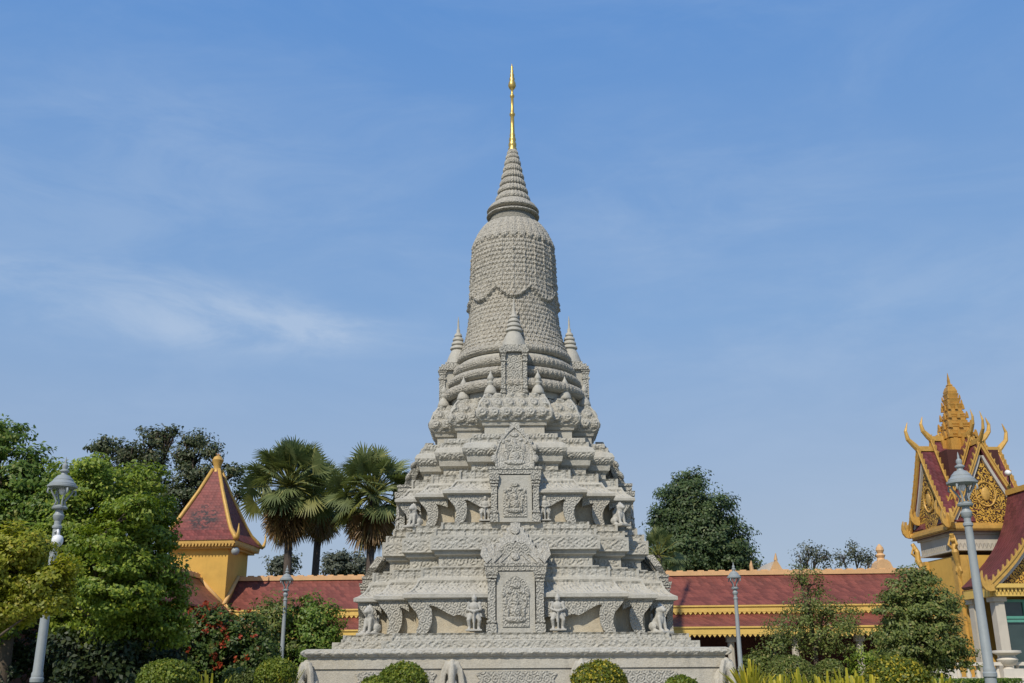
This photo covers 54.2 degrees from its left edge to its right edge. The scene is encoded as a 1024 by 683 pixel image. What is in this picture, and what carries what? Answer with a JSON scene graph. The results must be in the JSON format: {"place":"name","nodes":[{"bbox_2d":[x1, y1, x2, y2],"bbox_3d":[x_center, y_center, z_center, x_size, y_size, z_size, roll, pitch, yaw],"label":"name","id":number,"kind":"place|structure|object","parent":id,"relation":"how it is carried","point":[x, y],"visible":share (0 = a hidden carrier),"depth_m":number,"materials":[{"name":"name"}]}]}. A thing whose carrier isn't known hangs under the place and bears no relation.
{"place":"outdoors","nodes":[
{"label":"outdoors","id":0,"kind":"place"},
{"bbox_2d":[0,0,1023,576],"label":"sky","id":1,"kind":"structure","parent":0,"point":[778,230],"materials":[{"name":"blue"}]},
{"bbox_2d":[849,373,1023,677],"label":"pavilion","id":2,"kind":"structure","parent":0,"point":[934,528],"depth_m":38.43,"materials":[{"name":"gold paint"}]},
{"bbox_2d":[1004,470,1011,483],"bbox_3d":[18.918,5.162,38.117,0.239,0.524,0.380,0,-18,0],"label":"spotlight","id":3,"kind":"object","parent":2,"relation":"attached to","point":[1008,473],"visible":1,"depth_m":38.04,"materials":[{"name":"white plastic"}]},
{"label":"path","id":4,"kind":"structure","parent":0,"visible":0},
{"bbox_2d":[265,657,304,682],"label":"spiky plant","id":5,"kind":"object","parent":4,"relation":"on","point":[290,678],"visible":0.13,"depth_m":24.06,"materials":[{"name":"green plant"}]},
{"bbox_2d":[280,565,293,657],"bbox_3d":[-6.769,8.797,29.540,0.413,4.303,0.413,0,-18,0],"label":"street lamp","id":6,"kind":"object","parent":4,"relation":"on","point":[286,577],"visible":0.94,"depth_m":29.83,"materials":[{"name":"metal"}]},
{"bbox_2d":[296,660,321,682],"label":"elephant statue","id":7,"kind":"object","parent":4,"relation":"on","point":[309,674],"visible":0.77,"depth_m":25.58,"materials":[{"name":"stone"}]},
{"bbox_2d":[361,674,394,682],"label":"clipped bush","id":8,"kind":"object","parent":4,"relation":"on","point":[380,678],"visible":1,"depth_m":18.80,"materials":[{"name":"green plant"}]},
{"bbox_2d":[379,659,428,682],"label":"clipped bush","id":9,"kind":"object","parent":4,"relation":"on","point":[406,672],"visible":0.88,"depth_m":20.16,"materials":[{"name":"green plant"}]},
{"bbox_2d":[439,659,464,682],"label":"elephant statue","id":10,"kind":"object","parent":4,"relation":"on","point":[451,669],"visible":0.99,"depth_m":25.57,"materials":[{"name":"stone"}]},
{"bbox_2d":[300,65,731,682],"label":"stupa","id":11,"kind":"object","parent":4,"relation":"on","point":[514,425],"visible":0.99,"depth_m":28.93,"materials":[{"name":"stone"}]},
{"bbox_2d":[356,605,383,635],"bbox_3d":[-3.942,7.768,27.878,0.453,0.847,0.666,-14,-22,36],"label":"lion statue","id":12,"kind":"object","parent":11,"relation":"on","point":[371,625],"visible":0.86,"depth_m":27.76,"materials":[{"name":"stone"}]},
{"bbox_2d":[395,510,398,529],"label":"guardian statue","id":13,"kind":"object","parent":11,"relation":"on","point":[397,523],"visible":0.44,"depth_m":31.13,"materials":[{"name":"stone"}]},
{"bbox_2d":[403,503,422,528],"bbox_3d":[-2.890,5.156,29.617,0.391,0.732,0.575,-14,-22,36],"label":"lion statue","id":14,"kind":"object","parent":11,"relation":"on","point":[415,519],"visible":0.92,"depth_m":29.51,"materials":[{"name":"stone"}]},
{"bbox_2d":[465,593,481,631],"bbox_3d":[-1.018,7.268,26.841,0.453,1.007,0.346,0,-18,0],"label":"guardian statue","id":15,"kind":"object","parent":11,"relation":"on","point":[473,614],"visible":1,"depth_m":26.76,"materials":[{"name":"stone"}]},
{"bbox_2d":[479,495,490,521],"bbox_3d":[-0.779,4.805,28.856,0.356,0.791,0.272,0,-18,0],"label":"guardian statue","id":16,"kind":"object","parent":11,"relation":"on","point":[485,509],"visible":0.99,"depth_m":28.79,"materials":[{"name":"stone"}]},
{"bbox_2d":[539,494,550,521],"bbox_3d":[0.947,4.794,28.856,0.356,0.791,0.272,0,-18,0],"label":"guardian statue","id":17,"kind":"object","parent":11,"relation":"on","point":[544,504],"visible":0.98,"depth_m":28.80,"materials":[{"name":"stone"}]},
{"bbox_2d":[549,593,566,630],"bbox_3d":[1.227,7.255,26.841,0.453,1.007,0.346,0,-18,0],"label":"guardian statue","id":18,"kind":"object","parent":11,"relation":"on","point":[557,614],"visible":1,"depth_m":26.77,"materials":[{"name":"stone"}]},
{"bbox_2d":[611,502,630,527],"bbox_3d":[3.180,5.119,29.617,0.391,0.732,0.575,13,-22,-36],"label":"lion statue","id":19,"kind":"object","parent":11,"relation":"on","point":[618,519],"visible":0.99,"depth_m":29.51,"materials":[{"name":"stone"}]},
{"bbox_2d":[631,508,634,527],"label":"guardian statue","id":20,"kind":"object","parent":11,"relation":"on","point":[632,521],"visible":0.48,"depth_m":31.14,"materials":[{"name":"stone"}]},
{"bbox_2d":[648,603,673,633],"bbox_3d":[4.103,7.719,27.878,0.453,0.847,0.666,13,-22,-36],"label":"lion statue","id":21,"kind":"object","parent":11,"relation":"on","point":[657,623],"visible":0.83,"depth_m":27.77,"materials":[{"name":"stone"}]},
{"bbox_2d":[569,658,588,682],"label":"elephant statue","id":22,"kind":"object","parent":4,"relation":"on","point":[576,664],"visible":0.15,"depth_m":25.63,"materials":[{"name":"stone"}]},
{"bbox_2d":[569,657,628,682],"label":"clipped bush","id":23,"kind":"object","parent":4,"relation":"on","point":[601,671],"visible":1,"depth_m":19.65,"materials":[{"name":"green plant"}]},
{"bbox_2d":[710,657,736,682],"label":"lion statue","id":24,"kind":"object","parent":4,"relation":"on","point":[726,664],"visible":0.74,"depth_m":25.58,"materials":[{"name":"stone"}]},
{"bbox_2d":[727,563,743,674],"bbox_3d":[6.428,8.396,28.382,0.413,4.196,0.413,0,-18,0],"label":"street lamp","id":25,"kind":"object","parent":4,"relation":"on","point":[734,575],"visible":0.97,"depth_m":28.56,"materials":[{"name":"metal"}]},
{"bbox_2d":[719,659,776,682],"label":"spiky plant","id":26,"kind":"object","parent":4,"relation":"on","point":[741,677],"visible":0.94,"depth_m":23.48,"materials":[{"name":"green plant"}]},
{"bbox_2d":[765,654,819,682],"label":"clipped bush","id":27,"kind":"object","parent":4,"relation":"on","point":[794,661],"visible":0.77,"depth_m":24.40,"materials":[{"name":"green plant"}]},
{"bbox_2d":[815,658,844,682],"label":"clipped bush","id":28,"kind":"object","parent":4,"relation":"on","point":[825,665],"visible":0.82,"depth_m":26.37,"materials":[{"name":"green plant"}]},
{"bbox_2d":[926,650,1023,682],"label":"balustrade","id":29,"kind":"object","parent":4,"relation":"on","point":[1007,660],"visible":0.35,"depth_m":30.21,"materials":[{"name":"white stone"}]},
{"label":"ground","id":30,"kind":"structure","parent":0,"visible":0},
{"bbox_2d":[0,413,70,682],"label":"broadleaf tree","id":31,"kind":"object","parent":30,"relation":"on","point":[23,484],"visible":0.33,"depth_m":23.48,"materials":[{"name":"green plant"}]},
{"bbox_2d":[0,619,86,682],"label":"shade shrub","id":32,"kind":"object","parent":30,"relation":"on","point":[23,656],"visible":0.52,"depth_m":23.59,"materials":[{"name":"green plant"}]},
{"bbox_2d":[0,520,89,637],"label":"young tree","id":33,"kind":"object","parent":30,"relation":"on","point":[30,584],"visible":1,"depth_m":12.06,"materials":[{"name":"green plant"}]},
{"bbox_2d":[29,457,77,682],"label":"street lamp","id":34,"kind":"object","parent":30,"relation":"on","point":[63,483],"visible":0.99,"depth_m":14.37,"materials":[{"name":"metal"}]},
{"bbox_2d":[51,529,62,546],"bbox_3d":[-6.465,2.797,14.215,0.183,0.264,0.181,0,-18,0],"label":"security camera","id":35,"kind":"object","parent":34,"relation":"attached to","point":[57,537],"visible":0.7,"depth_m":14.15,"materials":[{"name":"white plastic"}]},
{"bbox_2d":[35,624,156,682],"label":"shade shrub","id":36,"kind":"object","parent":30,"relation":"on","point":[83,663],"visible":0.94,"depth_m":20.08,"materials":[{"name":"green plant"}]},
{"bbox_2d":[19,451,199,682],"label":"broadleaf tree","id":37,"kind":"object","parent":30,"relation":"on","point":[122,583],"visible":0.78,"depth_m":20.46,"materials":[{"name":"green plant"}]},
{"bbox_2d":[11,566,236,682],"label":"gallery","id":38,"kind":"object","parent":30,"relation":"on","point":[202,595],"visible":0.02,"depth_m":44.40,"materials":[{"name":"tile"}]},
{"bbox_2d":[82,423,183,506],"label":"shade tree","id":39,"kind":"object","parent":30,"relation":"on","point":[161,442],"visible":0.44,"depth_m":62.62,"materials":[{"name":"green plant"}]},
{"bbox_2d":[116,630,204,681],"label":"shade shrub","id":40,"kind":"object","parent":30,"relation":"on","point":[159,654],"visible":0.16,"depth_m":23.66,"materials":[{"name":"green plant"}]},
{"bbox_2d":[135,658,200,682],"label":"clipped bush","id":41,"kind":"object","parent":30,"relation":"on","point":[160,671],"visible":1,"depth_m":16.36,"materials":[{"name":"green plant"}]},
{"bbox_2d":[151,427,249,517],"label":"shade tree","id":42,"kind":"object","parent":30,"relation":"on","point":[187,459],"visible":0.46,"depth_m":62.19,"materials":[{"name":"green plant"}]},
{"bbox_2d":[199,670,230,682],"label":"spiky plant","id":43,"kind":"object","parent":30,"relation":"on","point":[206,679],"visible":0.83,"depth_m":18.05,"materials":[{"name":"green plant"}]},
{"bbox_2d":[168,453,266,613],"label":"corner tower","id":44,"kind":"structure","parent":30,"relation":"on","point":[213,529],"depth_m":48.67,"materials":[{"name":"yellow"}]},
{"bbox_2d":[231,546,238,554],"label":"floodlight","id":45,"kind":"object","parent":44,"relation":"attached to","point":[235,550],"visible":1,"depth_m":47.85,"materials":[{"name":"paint"}]},
{"bbox_2d":[172,600,284,682],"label":"flowering shrub","id":46,"kind":"object","parent":30,"relation":"on","point":[219,651],"visible":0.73,"depth_m":25.49,"materials":[{"name":"green plant"}]},
{"bbox_2d":[219,666,258,682],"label":"clipped bush","id":47,"kind":"object","parent":30,"relation":"on","point":[242,674],"visible":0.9,"depth_m":21.60,"materials":[{"name":"green plant"}]},
{"bbox_2d":[239,589,304,679],"bbox_3d":[-7.167,9.370,30.080,2.341,3.751,2.228,11,-21,-32],"label":"garden shrub","id":48,"kind":"object","parent":30,"relation":"on","point":[271,610],"visible":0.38,"depth_m":30.05,"materials":[{"name":"green plant"}]},
{"bbox_2d":[252,656,298,682],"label":"clipped bush","id":49,"kind":"object","parent":30,"relation":"on","point":[276,667],"visible":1,"depth_m":20.65,"materials":[{"name":"green plant"}]},
{"bbox_2d":[259,550,302,576],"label":"tree","id":50,"kind":"object","parent":30,"relation":"on","point":[276,564],"visible":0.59,"depth_m":81.80,"materials":[{"name":"green plant"}]},
{"bbox_2d":[234,434,336,574],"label":"palm tree","id":51,"kind":"object","parent":30,"relation":"on","point":[288,515],"visible":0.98,"depth_m":57.32,"materials":[{"name":"green plant"}]},
{"bbox_2d":[272,588,348,679],"bbox_3d":[-6.149,9.361,30.042,2.451,3.733,1.996,0,-18,0],"label":"garden shrub","id":52,"kind":"object","parent":30,"relation":"on","point":[316,628],"visible":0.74,"depth_m":29.91,"materials":[{"name":"green plant"}]},
{"bbox_2d":[295,460,354,575],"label":"palm tree","id":53,"kind":"object","parent":30,"relation":"on","point":[322,533],"visible":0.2,"depth_m":61.88,"materials":[{"name":"green plant"}]},
{"bbox_2d":[319,548,355,575],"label":"tree","id":54,"kind":"object","parent":30,"relation":"on","point":[330,563],"visible":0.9,"depth_m":81.80,"materials":[{"name":"green plant"}]},
{"bbox_2d":[332,549,366,575],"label":"tree","id":55,"kind":"object","parent":30,"relation":"on","point":[359,564],"visible":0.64,"depth_m":81.72,"materials":[{"name":"green plant"}]},
{"bbox_2d":[321,441,412,571],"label":"palm tree","id":56,"kind":"object","parent":30,"relation":"on","point":[370,527],"visible":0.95,"depth_m":56.25,"materials":[{"name":"green plant"}]},
{"bbox_2d":[224,568,929,682],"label":"gallery","id":57,"kind":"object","parent":30,"relation":"on","point":[703,610],"visible":0.2,"depth_m":46.97,"materials":[{"name":"tile"}]},
{"bbox_2d":[643,525,687,571],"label":"palm tree","id":58,"kind":"object","parent":30,"relation":"on","point":[658,537],"visible":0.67,"depth_m":58.88,"materials":[{"name":"green plant"}]},
{"bbox_2d":[665,674,697,682],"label":"clipped bush","id":59,"kind":"object","parent":30,"relation":"on","point":[681,678],"visible":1,"depth_m":19.73,"materials":[{"name":"green plant"}]},
{"bbox_2d":[639,465,765,571],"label":"evergreen tree","id":60,"kind":"object","parent":30,"relation":"on","point":[702,530],"visible":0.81,"depth_m":65.99,"materials":[{"name":"green plant"}]},
{"bbox_2d":[742,637,788,681],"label":"shrub","id":61,"kind":"object","parent":30,"relation":"on","point":[763,659],"visible":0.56,"depth_m":34.15,"materials":[{"name":"green plant"}]},
{"bbox_2d":[749,553,781,569],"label":"temple gable","id":62,"kind":"structure","parent":30,"relation":"on","point":[774,564],"depth_m":64.51,"materials":[{"name":"beige stone"}]},
{"bbox_2d":[744,673,810,682],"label":"spiky plant","id":63,"kind":"object","parent":30,"relation":"on","point":[780,679],"visible":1,"depth_m":15.88,"materials":[{"name":"green plant"}]},
{"bbox_2d":[768,667,822,682],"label":"spiky plant","id":64,"kind":"object","parent":30,"relation":"on","point":[797,675],"visible":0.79,"depth_m":16.48,"materials":[{"name":"green plant"}]},
{"bbox_2d":[755,562,870,674],"bbox_3d":[11.543,11.090,38.313,4.308,5.351,3.102,0,-18,0],"label":"garden tree","id":65,"kind":"object","parent":30,"relation":"on","point":[817,639],"visible":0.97,"depth_m":38.23,"materials":[{"name":"green plant"}]},
{"bbox_2d":[788,539,837,569],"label":"thin tree","id":66,"kind":"object","parent":30,"relation":"on","point":[816,561],"visible":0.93,"depth_m":76.44,"materials":[{"name":"green plant"}]},
{"bbox_2d":[803,671,859,682],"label":"spiky plant","id":67,"kind":"object","parent":30,"relation":"on","point":[819,681],"visible":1,"depth_m":15.95,"materials":[{"name":"green plant"}]},
{"bbox_2d":[827,537,875,568],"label":"thin tree","id":68,"kind":"object","parent":30,"relation":"on","point":[858,556],"visible":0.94,"depth_m":76.44,"materials":[{"name":"green plant"}]},
{"bbox_2d":[823,668,884,682],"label":"spiky plant","id":69,"kind":"object","parent":30,"relation":"on","point":[846,677],"visible":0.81,"depth_m":16.48,"materials":[{"name":"green plant"}]},
{"bbox_2d":[841,645,883,679],"bbox_3d":[12.104,11.435,34.096,1.912,2.081,1.699,12,-22,-34],"label":"shrub","id":70,"kind":"object","parent":30,"relation":"on","point":[866,660],"visible":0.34,"depth_m":34.18,"materials":[{"name":"green plant"}]},
{"bbox_2d":[851,673,895,682],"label":"spiky plant","id":71,"kind":"object","parent":30,"relation":"on","point":[871,680],"visible":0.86,"depth_m":15.97,"materials":[{"name":"green plant"}]},
{"bbox_2d":[871,544,896,568],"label":"gate crest","id":72,"kind":"object","parent":30,"relation":"on","point":[881,562],"visible":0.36,"depth_m":57.26,"materials":[{"name":"beige stone"}]},
{"bbox_2d":[863,652,933,682],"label":"clipped bush","id":73,"kind":"object","parent":30,"relation":"on","point":[884,667],"visible":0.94,"depth_m":17.26,"materials":[{"name":"green plant"}]},
{"bbox_2d":[856,562,982,678],"bbox_3d":[10.544,7.734,25.805,3.173,4.015,2.093,0,-18,0],"label":"garden tree","id":74,"kind":"object","parent":30,"relation":"on","point":[909,628],"visible":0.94,"depth_m":25.59,"materials":[{"name":"green plant"}]},
{"bbox_2d":[932,673,976,682],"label":"spiky plant","id":75,"kind":"object","parent":30,"relation":"on","point":[941,680],"visible":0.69,"depth_m":18.81,"materials":[{"name":"green plant"}]},
{"bbox_2d":[886,677,1022,682],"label":"hedge","id":76,"kind":"object","parent":30,"relation":"on","point":[982,680],"visible":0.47,"depth_m":22.47,"materials":[{"name":"green plant"}]},
{"bbox_2d":[946,452,997,682],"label":"street lamp","id":77,"kind":"object","parent":30,"relation":"on","point":[960,479],"visible":1,"depth_m":13.68,"materials":[{"name":"metal"}]}
]}

